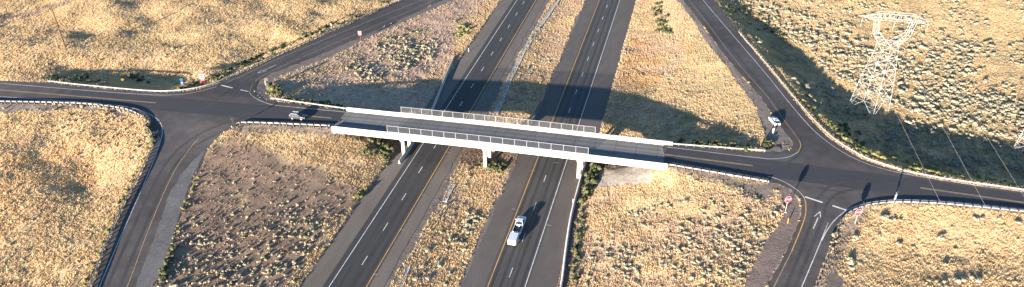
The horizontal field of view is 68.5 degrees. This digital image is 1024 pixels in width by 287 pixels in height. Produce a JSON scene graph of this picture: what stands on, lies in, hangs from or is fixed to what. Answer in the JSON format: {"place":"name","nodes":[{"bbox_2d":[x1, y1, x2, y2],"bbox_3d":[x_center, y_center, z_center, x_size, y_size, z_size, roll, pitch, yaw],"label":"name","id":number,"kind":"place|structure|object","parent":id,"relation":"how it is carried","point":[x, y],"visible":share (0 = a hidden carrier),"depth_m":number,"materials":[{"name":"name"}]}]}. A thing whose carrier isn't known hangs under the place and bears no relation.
{"place":"outdoors","nodes":[
{"label":"outdoors","id":0,"kind":"place"},
{"bbox_2d":[92,115,236,286],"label":"ramp","id":1,"kind":"structure","parent":0,"point":[186,130],"depth_m":179.79,"materials":[{"name":"grey asphalt"}]},
{"bbox_2d":[136,150,204,286],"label":"old grey shoulder","id":2,"kind":"object","parent":1,"relation":"on","point":[154,261],"visible":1,"depth_m":167.40},
{"bbox_2d":[158,102,938,206],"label":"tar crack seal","id":3,"kind":"object","parent":1,"relation":"on","point":[785,206],"visible":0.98,"depth_m":176.91,"materials":[{"name":"black asphalt"}]},
{"bbox_2d":[0,81,345,126],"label":"cross road","id":4,"kind":"structure","parent":0,"point":[32,88],"depth_m":219.76,"materials":[{"name":"grey asphalt"}]},
{"bbox_2d":[56,90,344,125],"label":"resurfaced lane","id":5,"kind":"structure","parent":4,"relation":"on","point":[217,108],"depth_m":213.06,"materials":[{"name":"black asphalt"}]},
{"bbox_2d":[289,111,307,120],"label":"suv","id":6,"kind":"object","parent":5,"relation":"on","point":[296,115],"visible":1,"depth_m":203.99,"materials":[{"name":"white paint"}]},
{"bbox_2d":[0,0,1021,286],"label":"white edge line","id":7,"kind":"object","parent":4,"relation":"on","point":[678,148],"visible":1,"depth_m":184.37,"materials":[{"name":"paint"}]},
{"bbox_2d":[2,90,1021,202],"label":"double yellow line","id":8,"kind":"object","parent":4,"relation":"on","point":[667,154],"visible":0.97,"depth_m":184.98,"materials":[{"name":"paint"}]},
{"bbox_2d":[184,0,441,96],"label":"ramp","id":9,"kind":"structure","parent":0,"point":[218,89],"depth_m":251.02,"materials":[{"name":"grey asphalt"}]},
{"bbox_2d":[127,0,798,286],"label":"yellow edge line","id":10,"kind":"object","parent":9,"relation":"on","point":[387,20],"visible":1,"depth_m":193.54,"materials":[{"name":"paint"}]},
{"bbox_2d":[76,5,888,286],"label":"wheel tracks","id":11,"kind":"object","parent":9,"relation":"on","point":[789,278],"visible":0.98,"depth_m":176.18},
{"bbox_2d":[228,1,828,229],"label":"worn edge line","id":12,"kind":"object","parent":9,"relation":"on","point":[370,20],"visible":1,"depth_m":253.59,"materials":[{"name":"white paint"}]},
{"bbox_2d":[221,85,846,210],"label":"stop bar","id":13,"kind":"object","parent":9,"relation":"on","point":[805,196],"visible":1,"depth_m":170.06,"materials":[{"name":"white paint"}]},
{"bbox_2d":[0,0,1023,286],"bbox_3d":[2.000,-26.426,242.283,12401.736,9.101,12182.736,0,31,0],"label":"ground","id":14,"kind":"structure","parent":0,"point":[758,274],"depth_m":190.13,"materials":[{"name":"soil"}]},
{"bbox_2d":[51,7,66,49],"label":"utility pole","id":15,"kind":"object","parent":14,"relation":"on","point":[59,30],"visible":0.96,"depth_m":248.54,"materials":[{"name":"brown wood"}]},
{"bbox_2d":[0,101,152,286],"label":"guardrail","id":16,"kind":"object","parent":14,"relation":"on","point":[133,112],"visible":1,"depth_m":192.75,"materials":[{"name":"metal"}]},
{"bbox_2d":[199,74,204,84],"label":"do not enter sign","id":17,"kind":"object","parent":14,"relation":"on","point":[201,76],"visible":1,"depth_m":226.30,"materials":[{"name":"metal"}]},
{"bbox_2d":[47,0,398,92],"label":"guardrail","id":18,"kind":"object","parent":14,"relation":"on","point":[138,90],"visible":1,"depth_m":230.50,"materials":[{"name":"metal"}]},
{"bbox_2d":[231,122,329,128],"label":"guardrail","id":19,"kind":"object","parent":14,"relation":"on","point":[273,123],"visible":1,"depth_m":201.71,"materials":[{"name":"metal"}]},
{"bbox_2d":[270,97,346,110],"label":"guardrail","id":20,"kind":"object","parent":14,"relation":"on","point":[307,103],"visible":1,"depth_m":211.24,"materials":[{"name":"metal"}]},
{"bbox_2d":[399,266,409,286],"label":"drainage channel","id":21,"kind":"object","parent":14,"relation":"on","point":[406,274],"visible":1,"depth_m":158.88,"materials":[{"name":"concrete"}]},
{"bbox_2d":[300,0,544,286],"bbox_3d":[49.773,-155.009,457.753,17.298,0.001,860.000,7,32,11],"label":"freeway","id":22,"kind":"structure","parent":14,"relation":"on","point":[318,275],"depth_m":188.97,"materials":[{"name":"grey asphalt"}]},
{"bbox_2d":[322,0,617,286],"bbox_3d":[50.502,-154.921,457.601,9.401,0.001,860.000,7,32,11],"label":"travel lanes","id":23,"kind":"structure","parent":22,"relation":"on","point":[354,271],"depth_m":190.12,"materials":[{"name":"grey asphalt"}]},
{"bbox_2d":[329,2,515,286],"bbox_3d":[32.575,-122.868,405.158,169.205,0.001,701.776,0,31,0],"label":"white edge line","id":24,"kind":"object","parent":23,"relation":"on","point":[409,164],"visible":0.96,"depth_m":189.34,"materials":[{"name":"paint"}]},
{"bbox_2d":[362,2,523,264],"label":"lane dash line","id":25,"kind":"object","parent":23,"relation":"on","point":[433,148],"visible":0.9,"depth_m":192.44,"materials":[{"name":"white paint"}]},
{"bbox_2d":[366,0,535,286],"bbox_3d":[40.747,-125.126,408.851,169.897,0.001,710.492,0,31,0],"label":"yellow edge line","id":26,"kind":"object","parent":23,"relation":"on","point":[440,161],"visible":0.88,"depth_m":189.53,"materials":[{"name":"paint"}]},
{"bbox_2d":[398,55,454,163],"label":"concrete barrier","id":27,"kind":"object","parent":14,"relation":"on","point":[403,156],"visible":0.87,"depth_m":222.28,"materials":[{"name":"grey concrete"}]},
{"bbox_2d":[443,183,455,201],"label":"drainage channel","id":28,"kind":"object","parent":14,"relation":"on","point":[453,185],"visible":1,"depth_m":184.64,"materials":[{"name":"concrete"}]},
{"bbox_2d":[40,1,861,278],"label":"distant green shrub","id":29,"kind":"object","parent":14,"relation":"on","point":[194,83],"visible":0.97,"depth_m":239.88,"materials":[{"name":"green plant"}]},
{"bbox_2d":[332,107,672,178],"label":"overpass bridge","id":30,"kind":"structure","parent":14,"relation":"on","point":[580,147],"depth_m":193.63,"materials":[{"name":"concrete"}]},
{"bbox_2d":[0,0,1022,286],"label":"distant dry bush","id":31,"kind":"object","parent":14,"relation":"on","point":[138,128],"visible":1,"depth_m":210.53,"materials":[{"name":"beige plant"}]},
{"bbox_2d":[493,0,559,114],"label":"drainage channel","id":32,"kind":"object","parent":14,"relation":"on","point":[516,66],"visible":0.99,"depth_m":250.00,"materials":[{"name":"concrete"}]},
{"bbox_2d":[461,0,635,286],"bbox_3d":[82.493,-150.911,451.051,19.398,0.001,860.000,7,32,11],"label":"freeway","id":33,"kind":"structure","parent":14,"relation":"on","point":[548,266],"depth_m":190.12,"materials":[{"name":"grey asphalt"}]},
{"bbox_2d":[484,0,620,286],"bbox_3d":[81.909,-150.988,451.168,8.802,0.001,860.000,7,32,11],"label":"travel lanes","id":34,"kind":"structure","parent":33,"relation":"on","point":[537,200],"depth_m":190.89,"materials":[{"name":"grey asphalt"}]},
{"bbox_2d":[350,3,607,286],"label":"tar seam","id":35,"kind":"object","parent":34,"relation":"on","point":[543,184],"visible":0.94,"depth_m":188.39,"materials":[{"name":"black asphalt"}]},
{"bbox_2d":[508,232,518,245],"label":"box trailer","id":36,"kind":"object","parent":34,"relation":"on","point":[513,238],"visible":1,"depth_m":166.49,"materials":[{"name":"white paint"}]},
{"bbox_2d":[512,216,525,234],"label":"pickup truck","id":37,"kind":"object","parent":34,"relation":"on","point":[520,222],"visible":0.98,"depth_m":171.54,"materials":[{"name":"white paint"}]},
{"bbox_2d":[487,1,598,286],"bbox_3d":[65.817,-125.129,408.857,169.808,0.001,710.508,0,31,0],"label":"yellow edge line","id":38,"kind":"object","parent":34,"relation":"on","point":[536,161],"visible":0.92,"depth_m":189.72,"materials":[{"name":"paint"}]},
{"bbox_2d":[509,5,607,276],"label":"lane dash line","id":39,"kind":"object","parent":34,"relation":"on","point":[545,176],"visible":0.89,"depth_m":188.96,"materials":[{"name":"white paint"}]},
{"bbox_2d":[525,0,619,286],"bbox_3d":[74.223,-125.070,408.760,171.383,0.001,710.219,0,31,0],"label":"white edge line","id":40,"kind":"object","parent":34,"relation":"on","point":[565,163],"visible":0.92,"depth_m":190.49,"materials":[{"name":"paint"}]},
{"bbox_2d":[560,161,586,286],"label":"concrete barrier","id":41,"kind":"object","parent":14,"relation":"on","point":[569,226],"visible":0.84,"depth_m":172.68,"materials":[{"name":"white concrete"}]},
{"bbox_2d":[577,196,585,202],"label":"green shrub","id":42,"kind":"object","parent":14,"relation":"on","point":[582,198],"visible":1,"depth_m":179.63,"materials":[{"name":"green plant"}]},
{"bbox_2d":[581,185,593,193],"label":"green shrub","id":43,"kind":"object","parent":14,"relation":"on","point":[585,188],"visible":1,"depth_m":182.53,"materials":[{"name":"green plant"}]},
{"bbox_2d":[584,170,594,176],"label":"green shrub","id":44,"kind":"object","parent":14,"relation":"on","point":[586,174],"visible":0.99,"depth_m":188.58,"materials":[{"name":"green plant"}]},
{"bbox_2d":[156,0,1023,286],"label":"distant sagebrush","id":45,"kind":"object","parent":14,"relation":"on","point":[966,60],"visible":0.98,"depth_m":226.79,"materials":[{"name":"green plant"}]},
{"bbox_2d":[586,178,595,185],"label":"green shrub","id":46,"kind":"object","parent":14,"relation":"on","point":[589,182],"visible":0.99,"depth_m":184.79,"materials":[{"name":"green plant"}]},
{"bbox_2d":[595,163,602,169],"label":"green shrub","id":47,"kind":"object","parent":14,"relation":"on","point":[599,166],"visible":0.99,"depth_m":190.40,"materials":[{"name":"green plant"}]},
{"bbox_2d":[668,142,765,151],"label":"guardrail","id":48,"kind":"object","parent":14,"relation":"on","point":[717,147],"visible":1,"depth_m":187.74,"materials":[{"name":"metal"}]},
{"bbox_2d":[667,164,768,183],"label":"guardrail","id":49,"kind":"object","parent":14,"relation":"on","point":[708,171],"visible":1,"depth_m":177.77,"materials":[{"name":"metal"}]},
{"bbox_2d":[766,144,781,149],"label":"tar spill","id":50,"kind":"object","parent":14,"relation":"on","point":[774,145],"visible":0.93,"depth_m":189.59,"materials":[{"name":"black asphalt"}]},
{"bbox_2d":[768,117,780,125],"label":"parked car","id":51,"kind":"object","parent":14,"relation":"on","point":[775,121],"visible":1,"depth_m":198.95,"materials":[{"name":"white paint"}]},
{"bbox_2d":[783,197,791,212],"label":"stop sign","id":52,"kind":"object","parent":14,"relation":"on","point":[787,199],"visible":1,"depth_m":164.48,"materials":[{"name":"metal"}]},
{"bbox_2d":[846,256,855,265],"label":"sagebrush","id":53,"kind":"object","parent":14,"relation":"on","point":[850,261],"visible":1,"depth_m":153.36,"materials":[{"name":"beige plant"}]},
{"bbox_2d":[852,235,858,241],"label":"sagebrush","id":54,"kind":"object","parent":14,"relation":"on","point":[855,237],"visible":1,"depth_m":159.16,"materials":[{"name":"beige plant"}]},
{"bbox_2d":[855,210,861,221],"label":"stop sign","id":55,"kind":"object","parent":14,"relation":"on","point":[858,212],"visible":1,"depth_m":162.00,"materials":[{"name":"metal"}]},
{"bbox_2d":[740,34,1023,190],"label":"guardrail","id":56,"kind":"object","parent":14,"relation":"on","point":[947,178],"visible":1,"depth_m":184.00,"materials":[{"name":"metal"}]},
{"bbox_2d":[880,214,888,219],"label":"sagebrush","id":57,"kind":"object","parent":14,"relation":"on","point":[885,216],"visible":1,"depth_m":164.86,"materials":[{"name":"beige plant"}]},
{"bbox_2d":[846,11,928,117],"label":"transmission tower","id":58,"kind":"structure","parent":14,"relation":"on","point":[906,35],"depth_m":209.96,"materials":[{"name":"metal"}]},
{"bbox_2d":[891,38,1020,273],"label":"power line","id":59,"kind":"object","parent":58,"relation":"hanging from","point":[961,161],"visible":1,"depth_m":155.48,"materials":[{"name":"grey metal"}]},
{"bbox_2d":[815,201,1023,286],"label":"guardrail","id":60,"kind":"object","parent":14,"relation":"on","point":[911,202],"visible":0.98,"depth_m":167.26,"materials":[{"name":"metal"}]},
{"bbox_2d":[944,159,952,164],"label":"sagebrush","id":61,"kind":"object","parent":14,"relation":"on","point":[946,162],"visible":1,"depth_m":194.34,"materials":[{"name":"green plant"}]},
{"bbox_2d":[953,277,960,282],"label":"sagebrush","id":62,"kind":"object","parent":14,"relation":"on","point":[957,280],"visible":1,"depth_m":150.52,"materials":[{"name":"beige plant"}]},
{"bbox_2d":[955,158,962,163],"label":"sagebrush","id":63,"kind":"object","parent":14,"relation":"on","point":[958,160],"visible":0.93,"depth_m":195.00,"materials":[{"name":"green plant"}]},
{"bbox_2d":[960,276,968,281],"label":"sagebrush","id":64,"kind":"object","parent":14,"relation":"on","point":[963,279],"visible":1,"depth_m":150.77,"materials":[{"name":"beige plant"}]},
{"bbox_2d":[970,166,978,171],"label":"sagebrush","id":65,"kind":"object","parent":14,"relation":"on","point":[974,169],"visible":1,"depth_m":191.63,"materials":[{"name":"green plant"}]},
{"bbox_2d":[972,215,979,221],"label":"sagebrush","id":66,"kind":"object","parent":14,"relation":"on","point":[975,218],"visible":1,"depth_m":165.03,"materials":[{"name":"beige plant"}]},
{"bbox_2d":[975,277,982,282],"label":"sagebrush","id":67,"kind":"object","parent":14,"relation":"on","point":[977,280],"visible":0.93,"depth_m":150.47,"materials":[{"name":"beige plant"}]},
{"bbox_2d":[992,148,1002,152],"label":"sagebrush","id":68,"kind":"object","parent":14,"relation":"on","point":[998,151],"visible":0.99,"depth_m":199.27,"materials":[{"name":"green plant"}]},
{"bbox_2d":[1005,154,1017,159],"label":"sagebrush","id":69,"kind":"object","parent":14,"relation":"on","point":[1013,156],"visible":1,"depth_m":196.81,"materials":[{"name":"green plant"}]},
{"bbox_2d":[683,0,879,166],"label":"ramp","id":70,"kind":"structure","parent":0,"point":[816,146],"depth_m":217.41,"materials":[{"name":"grey asphalt"}]},
{"bbox_2d":[767,187,886,286],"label":"ramp","id":71,"kind":"structure","parent":0,"point":[832,214],"depth_m":160.06,"materials":[{"name":"grey asphalt"}]},
{"bbox_2d":[791,140,805,250],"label":"yellow corner line","id":72,"kind":"object","parent":71,"relation":"on","point":[805,212],"visible":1,"depth_m":163.29,"materials":[{"name":"paint"}]},
{"bbox_2d":[663,145,1023,211],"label":"cross road","id":73,"kind":"structure","parent":0,"point":[851,165],"depth_m":178.90,"materials":[{"name":"grey asphalt"}]},
{"bbox_2d":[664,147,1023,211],"bbox_3d":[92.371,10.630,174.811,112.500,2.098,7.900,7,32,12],"label":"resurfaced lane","id":74,"kind":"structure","parent":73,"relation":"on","point":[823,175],"depth_m":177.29,"materials":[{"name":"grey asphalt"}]},
{"bbox_2d":[884,89,981,285],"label":"power line","id":75,"kind":"object","parent":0,"point":[931,184],"visible":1,"depth_m":149.85,"materials":[{"name":"grey metal"}]}
]}

